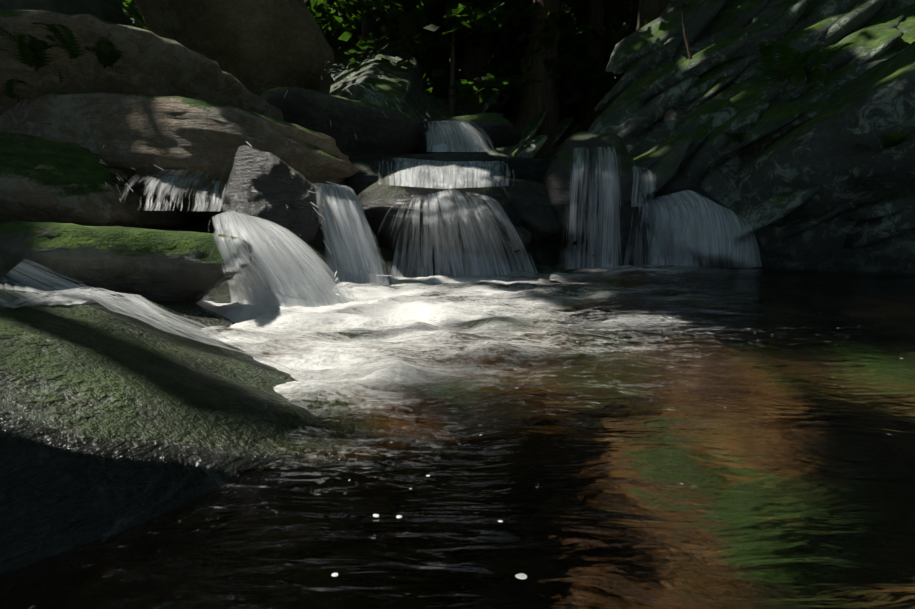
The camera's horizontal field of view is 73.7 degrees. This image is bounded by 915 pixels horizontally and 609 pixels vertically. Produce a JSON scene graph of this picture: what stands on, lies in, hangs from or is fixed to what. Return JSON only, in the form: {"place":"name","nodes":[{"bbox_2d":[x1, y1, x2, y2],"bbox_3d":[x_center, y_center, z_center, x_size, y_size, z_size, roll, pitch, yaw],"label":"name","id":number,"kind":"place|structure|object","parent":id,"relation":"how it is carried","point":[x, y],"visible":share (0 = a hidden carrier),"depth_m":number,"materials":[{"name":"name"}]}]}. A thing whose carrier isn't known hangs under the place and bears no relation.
{"place":"outdoors","nodes":[
{"label":"outdoors","id":0,"kind":"place"},
{"bbox_2d":[120,170,225,210],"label":"waterfall","id":1,"kind":"object","parent":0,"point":[169,178],"visible":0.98,"depth_m":3.54,"materials":[{"name":"white liquid"}]},
{"bbox_2d":[0,265,914,608],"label":"pool water","id":2,"kind":"structure","parent":0,"point":[660,437],"depth_m":0.94,"materials":[{"name":"brown liquid"}]},
{"bbox_2d":[0,259,297,371],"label":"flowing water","id":3,"kind":"structure","parent":2,"relation":"on","point":[60,291],"depth_m":1.60,"materials":[{"name":"white liquid"}]},
{"bbox_2d":[99,47,401,303],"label":"spray streaks","id":4,"kind":"object","parent":2,"relation":"on","point":[313,192],"visible":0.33,"depth_m":3.21,"materials":[{"name":"white liquid"}]},
{"bbox_2d":[212,210,354,306],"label":"waterfall","id":5,"kind":"object","parent":2,"relation":"on","point":[284,268],"visible":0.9,"depth_m":2.58,"materials":[{"name":"white liquid"}]},
{"bbox_2d":[313,183,388,284],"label":"waterfall","id":6,"kind":"structure","parent":2,"relation":"on","point":[353,257],"depth_m":3.35,"materials":[{"name":"white liquid"}]},
{"bbox_2d":[376,189,556,277],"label":"waterfall","id":7,"kind":"structure","parent":2,"relation":"on","point":[477,262],"depth_m":3.75,"materials":[{"name":"white liquid"}]},
{"bbox_2d":[542,131,652,265],"bbox_3d":[1.132,-0.788,5.119,1.121,1.389,1.367,0,8,1],"label":"rock","id":8,"kind":"object","parent":2,"relation":"in","point":[556,183],"visible":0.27,"depth_m":4.57,"materials":[{"name":"grey stone"}]},
{"bbox_2d":[557,147,629,268],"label":"waterfall","id":9,"kind":"structure","parent":8,"relation":"on","point":[607,251],"depth_m":4.50,"materials":[{"name":"white liquid"}]},
{"bbox_2d":[624,190,761,267],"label":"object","id":10,"kind":"object","parent":2,"relation":"on","point":[722,238],"visible":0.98,"depth_m":4.61,"materials":[{"name":"white liquid"}]},
{"bbox_2d":[631,166,658,206],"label":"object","id":11,"kind":"object","parent":10,"relation":"on","point":[648,186],"visible":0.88,"depth_m":4.80,"materials":[{"name":"white liquid"}]},
{"bbox_2d":[648,176,770,267],"bbox_3d":[1.902,-0.620,4.999,0.873,0.877,1.330,-6,10,-35],"label":"rock","id":12,"kind":"object","parent":2,"relation":"in","point":[674,184],"visible":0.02,"depth_m":4.84,"materials":[{"name":"grey stone"}]},
{"bbox_2d":[0,0,914,573],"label":"ground","id":13,"kind":"structure","parent":0,"point":[112,422],"depth_m":0.95,"materials":[{"name":"grey stone"}]},
{"bbox_2d":[0,0,134,26],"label":"boulder","id":14,"kind":"object","parent":13,"relation":"on","point":[112,11],"visible":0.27,"depth_m":6.17,"materials":[{"name":"grey stone"}]},
{"bbox_2d":[0,131,186,229],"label":"rock","id":15,"kind":"object","parent":13,"relation":"on","point":[43,180],"visible":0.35,"depth_m":3.43,"materials":[{"name":"grey stone"}]},
{"bbox_2d":[0,221,251,302],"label":"mossy rock","id":16,"kind":"object","parent":13,"relation":"on","point":[172,266],"visible":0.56,"depth_m":2.03,"materials":[{"name":"stone"}]},
{"bbox_2d":[118,0,146,29],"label":"foliage","id":17,"kind":"object","parent":13,"relation":"on","point":[136,23],"visible":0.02,"depth_m":9.98,"materials":[{"name":"green plant"}]},
{"bbox_2d":[0,9,283,120],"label":"boulder","id":18,"kind":"object","parent":13,"relation":"on","point":[149,63],"visible":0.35,"depth_m":4.05,"materials":[{"name":"grey stone"}]},
{"bbox_2d":[0,92,358,218],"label":"boulder","id":19,"kind":"object","parent":13,"relation":"on","point":[144,134],"visible":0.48,"depth_m":3.71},
{"bbox_2d":[120,0,343,70],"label":"foliage","id":20,"kind":"object","parent":13,"relation":"on","point":[131,11],"visible":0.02,"depth_m":8.72,"materials":[{"name":"green plant"}]},
{"bbox_2d":[134,0,334,94],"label":"boulder","id":21,"kind":"object","parent":13,"relation":"on","point":[256,46],"visible":0.58,"depth_m":6.64,"materials":[{"name":"grey stone"}]},
{"bbox_2d":[221,145,323,246],"bbox_3d":[-1.037,-0.526,3.388,0.532,0.680,0.723,-3,9,-23],"label":"dark rock","id":22,"kind":"object","parent":13,"relation":"on","point":[267,186],"visible":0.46,"depth_m":3.14,"materials":[{"name":"grey stone"}]},
{"bbox_2d":[305,0,360,23],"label":"foliage","id":23,"kind":"object","parent":13,"relation":"on","point":[308,3],"visible":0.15,"depth_m":10.40,"materials":[{"name":"green plant"}]},
{"bbox_2d":[304,0,369,59],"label":"foliage","id":24,"kind":"object","parent":13,"relation":"on","point":[333,23],"visible":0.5,"depth_m":9.61,"materials":[{"name":"green plant"}]},
{"bbox_2d":[255,87,420,155],"bbox_3d":[-1.429,-1.728,6.474,2.316,1.216,1.882,0,8,1],"label":"boulder","id":25,"kind":"object","parent":13,"relation":"on","point":[373,128],"visible":0.42,"depth_m":5.67,"materials":[{"name":"grey stone"}]},
{"bbox_2d":[307,0,381,35],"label":"foliage","id":26,"kind":"object","parent":13,"relation":"on","point":[359,30],"depth_m":11.01,"materials":[{"name":"green plant"}]},
{"bbox_2d":[322,0,392,51],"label":"foliage","id":27,"kind":"object","parent":13,"relation":"on","point":[348,45],"visible":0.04,"depth_m":10.65,"materials":[{"name":"green plant"}]},
{"bbox_2d":[344,162,386,195],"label":"rock","id":28,"kind":"object","parent":13,"relation":"on","point":[365,176],"visible":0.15,"depth_m":4.37,"materials":[{"name":"grey stone"}]},
{"bbox_2d":[332,0,438,76],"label":"tree","id":29,"kind":"object","parent":13,"relation":"on","point":[380,5],"visible":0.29,"depth_m":9.68,"materials":[{"name":"green plant"}]},
{"bbox_2d":[338,0,490,112],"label":"tree","id":30,"kind":"object","parent":13,"relation":"on","point":[479,56],"visible":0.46,"depth_m":9.09,"materials":[{"name":"green plant"}]},
{"bbox_2d":[384,0,461,104],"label":"sapling","id":31,"kind":"object","parent":13,"relation":"on","point":[424,11],"visible":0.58,"depth_m":8.95,"materials":[{"name":"green plant"}]},
{"bbox_2d":[362,0,514,76],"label":"sapling","id":32,"kind":"object","parent":13,"relation":"on","point":[382,18],"visible":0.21,"depth_m":9.68,"materials":[{"name":"green plant"}]},
{"bbox_2d":[370,0,515,62],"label":"sapling","id":33,"kind":"object","parent":13,"relation":"on","point":[378,34],"visible":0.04,"depth_m":10.12,"materials":[{"name":"green plant"}]},
{"bbox_2d":[357,165,530,271],"bbox_3d":[-0.166,-0.481,4.063,1.303,0.871,0.966,0,8,1],"label":"rock","id":34,"kind":"object","parent":13,"relation":"on","point":[377,201],"visible":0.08,"depth_m":3.74,"materials":[{"name":"grey stone"}]},
{"bbox_2d":[370,157,521,188],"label":"waterfall","id":35,"kind":"object","parent":34,"relation":"on","point":[451,175],"visible":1,"depth_m":3.78,"materials":[{"name":"white liquid"}]},
{"bbox_2d":[348,152,547,182],"bbox_3d":[-0.193,-1.222,5.843,2.194,0.394,0.897,0,8,1],"label":"ledge rock","id":36,"kind":"object","parent":13,"relation":"on","point":[533,169],"visible":0.29,"depth_m":5.64,"materials":[{"name":"grey stone"}]},
{"bbox_2d":[0,22,914,155],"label":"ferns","id":37,"kind":"object","parent":13,"relation":"on","point":[793,66],"visible":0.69,"depth_m":3.97,"materials":[{"name":"green plant"}]},
{"bbox_2d":[416,0,505,116],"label":"sapling","id":38,"kind":"object","parent":13,"relation":"on","point":[441,79],"visible":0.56,"depth_m":8.85,"materials":[{"name":"green plant"}]},
{"bbox_2d":[414,112,521,153],"bbox_3d":[-0.056,-1.831,6.614,1.505,0.492,0.769,0,8,1],"label":"ledge rock","id":39,"kind":"object","parent":13,"relation":"on","point":[500,130],"visible":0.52,"depth_m":6.37,"materials":[{"name":"grey stone"}]},
{"bbox_2d":[424,120,495,151],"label":"waterfall","id":40,"kind":"object","parent":39,"relation":"attached to","point":[441,137],"visible":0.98,"depth_m":6.14,"materials":[{"name":"white liquid"}]},
{"bbox_2d":[495,176,560,238],"bbox_3d":[0.395,-0.737,4.716,0.617,0.481,0.997,-3,8,-18],"label":"rock","id":41,"kind":"object","parent":13,"relation":"on","point":[537,212],"visible":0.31,"depth_m":4.36,"materials":[{"name":"grey stone"}]},
{"bbox_2d":[465,0,592,118],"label":"sapling","id":42,"kind":"object","parent":13,"relation":"on","point":[548,42],"visible":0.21,"depth_m":8.70,"materials":[{"name":"green plant"}]},
{"bbox_2d":[455,0,613,123],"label":"tree","id":43,"kind":"object","parent":13,"relation":"on","point":[595,12],"visible":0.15,"depth_m":9.23,"materials":[{"name":"green plant"}]},
{"bbox_2d":[456,0,615,113],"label":"foliage","id":44,"kind":"object","parent":13,"relation":"on","point":[506,64],"visible":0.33,"depth_m":8.83,"materials":[{"name":"green plant"}]},
{"bbox_2d":[441,0,632,152],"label":"tree","id":45,"kind":"object","parent":13,"relation":"on","point":[537,96],"visible":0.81,"depth_m":8.57,"materials":[{"name":"green plant"}]},
{"bbox_2d":[490,0,623,80],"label":"sapling","id":46,"kind":"object","parent":13,"relation":"on","point":[606,57],"visible":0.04,"depth_m":10.34,"materials":[{"name":"green plant"}]},
{"bbox_2d":[498,1,617,96],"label":"sapling","id":47,"kind":"object","parent":13,"relation":"on","point":[583,10],"visible":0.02,"depth_m":10.98,"materials":[{"name":"green plant"}]},
{"bbox_2d":[498,5,620,106],"bbox_3d":[1.735,-4.013,9.541,2.671,3.247,2.471,0,8,1],"label":"sapling","id":48,"kind":"object","parent":13,"relation":"on","point":[520,34],"visible":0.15,"depth_m":8.84,"materials":[{"name":"green plant"}]},
{"bbox_2d":[573,0,618,48],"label":"foliage","id":49,"kind":"object","parent":13,"relation":"on","point":[611,2],"visible":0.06,"depth_m":11.25,"materials":[{"name":"green plant"}]},
{"bbox_2d":[565,0,630,88],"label":"foliage","id":50,"kind":"object","parent":13,"relation":"on","point":[614,9],"visible":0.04,"depth_m":11.67,"materials":[{"name":"green plant"}]},
{"bbox_2d":[605,3,630,32],"bbox_3d":[3.399,-7.769,14.227,1.696,4.354,2.095,4,9,28],"label":"foliage","id":51,"kind":"object","parent":13,"relation":"on","point":[622,18],"visible":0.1,"depth_m":14.28,"materials":[{"name":"green plant"}]},
{"bbox_2d":[567,0,669,29],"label":"tree","id":52,"kind":"object","parent":13,"relation":"on","point":[649,11],"visible":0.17,"depth_m":7.90,"materials":[{"name":"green plant"}]},
{"bbox_2d":[470,0,914,248],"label":"bank slate slabs","id":53,"kind":"structure","parent":13,"relation":"on","point":[762,111],"depth_m":5.52,"materials":[{"name":"grey stone"}]},
{"bbox_2d":[559,0,770,103],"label":"roots and stems","id":54,"kind":"object","parent":53,"relation":"on","point":[740,27],"visible":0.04,"depth_m":6.37,"materials":[{"name":"brown plant"}]},
{"bbox_2d":[735,41,914,226],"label":"rock face","id":55,"kind":"object","parent":53,"relation":"on","point":[872,106],"visible":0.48,"depth_m":4.16,"materials":[{"name":"stone"}]}
]}

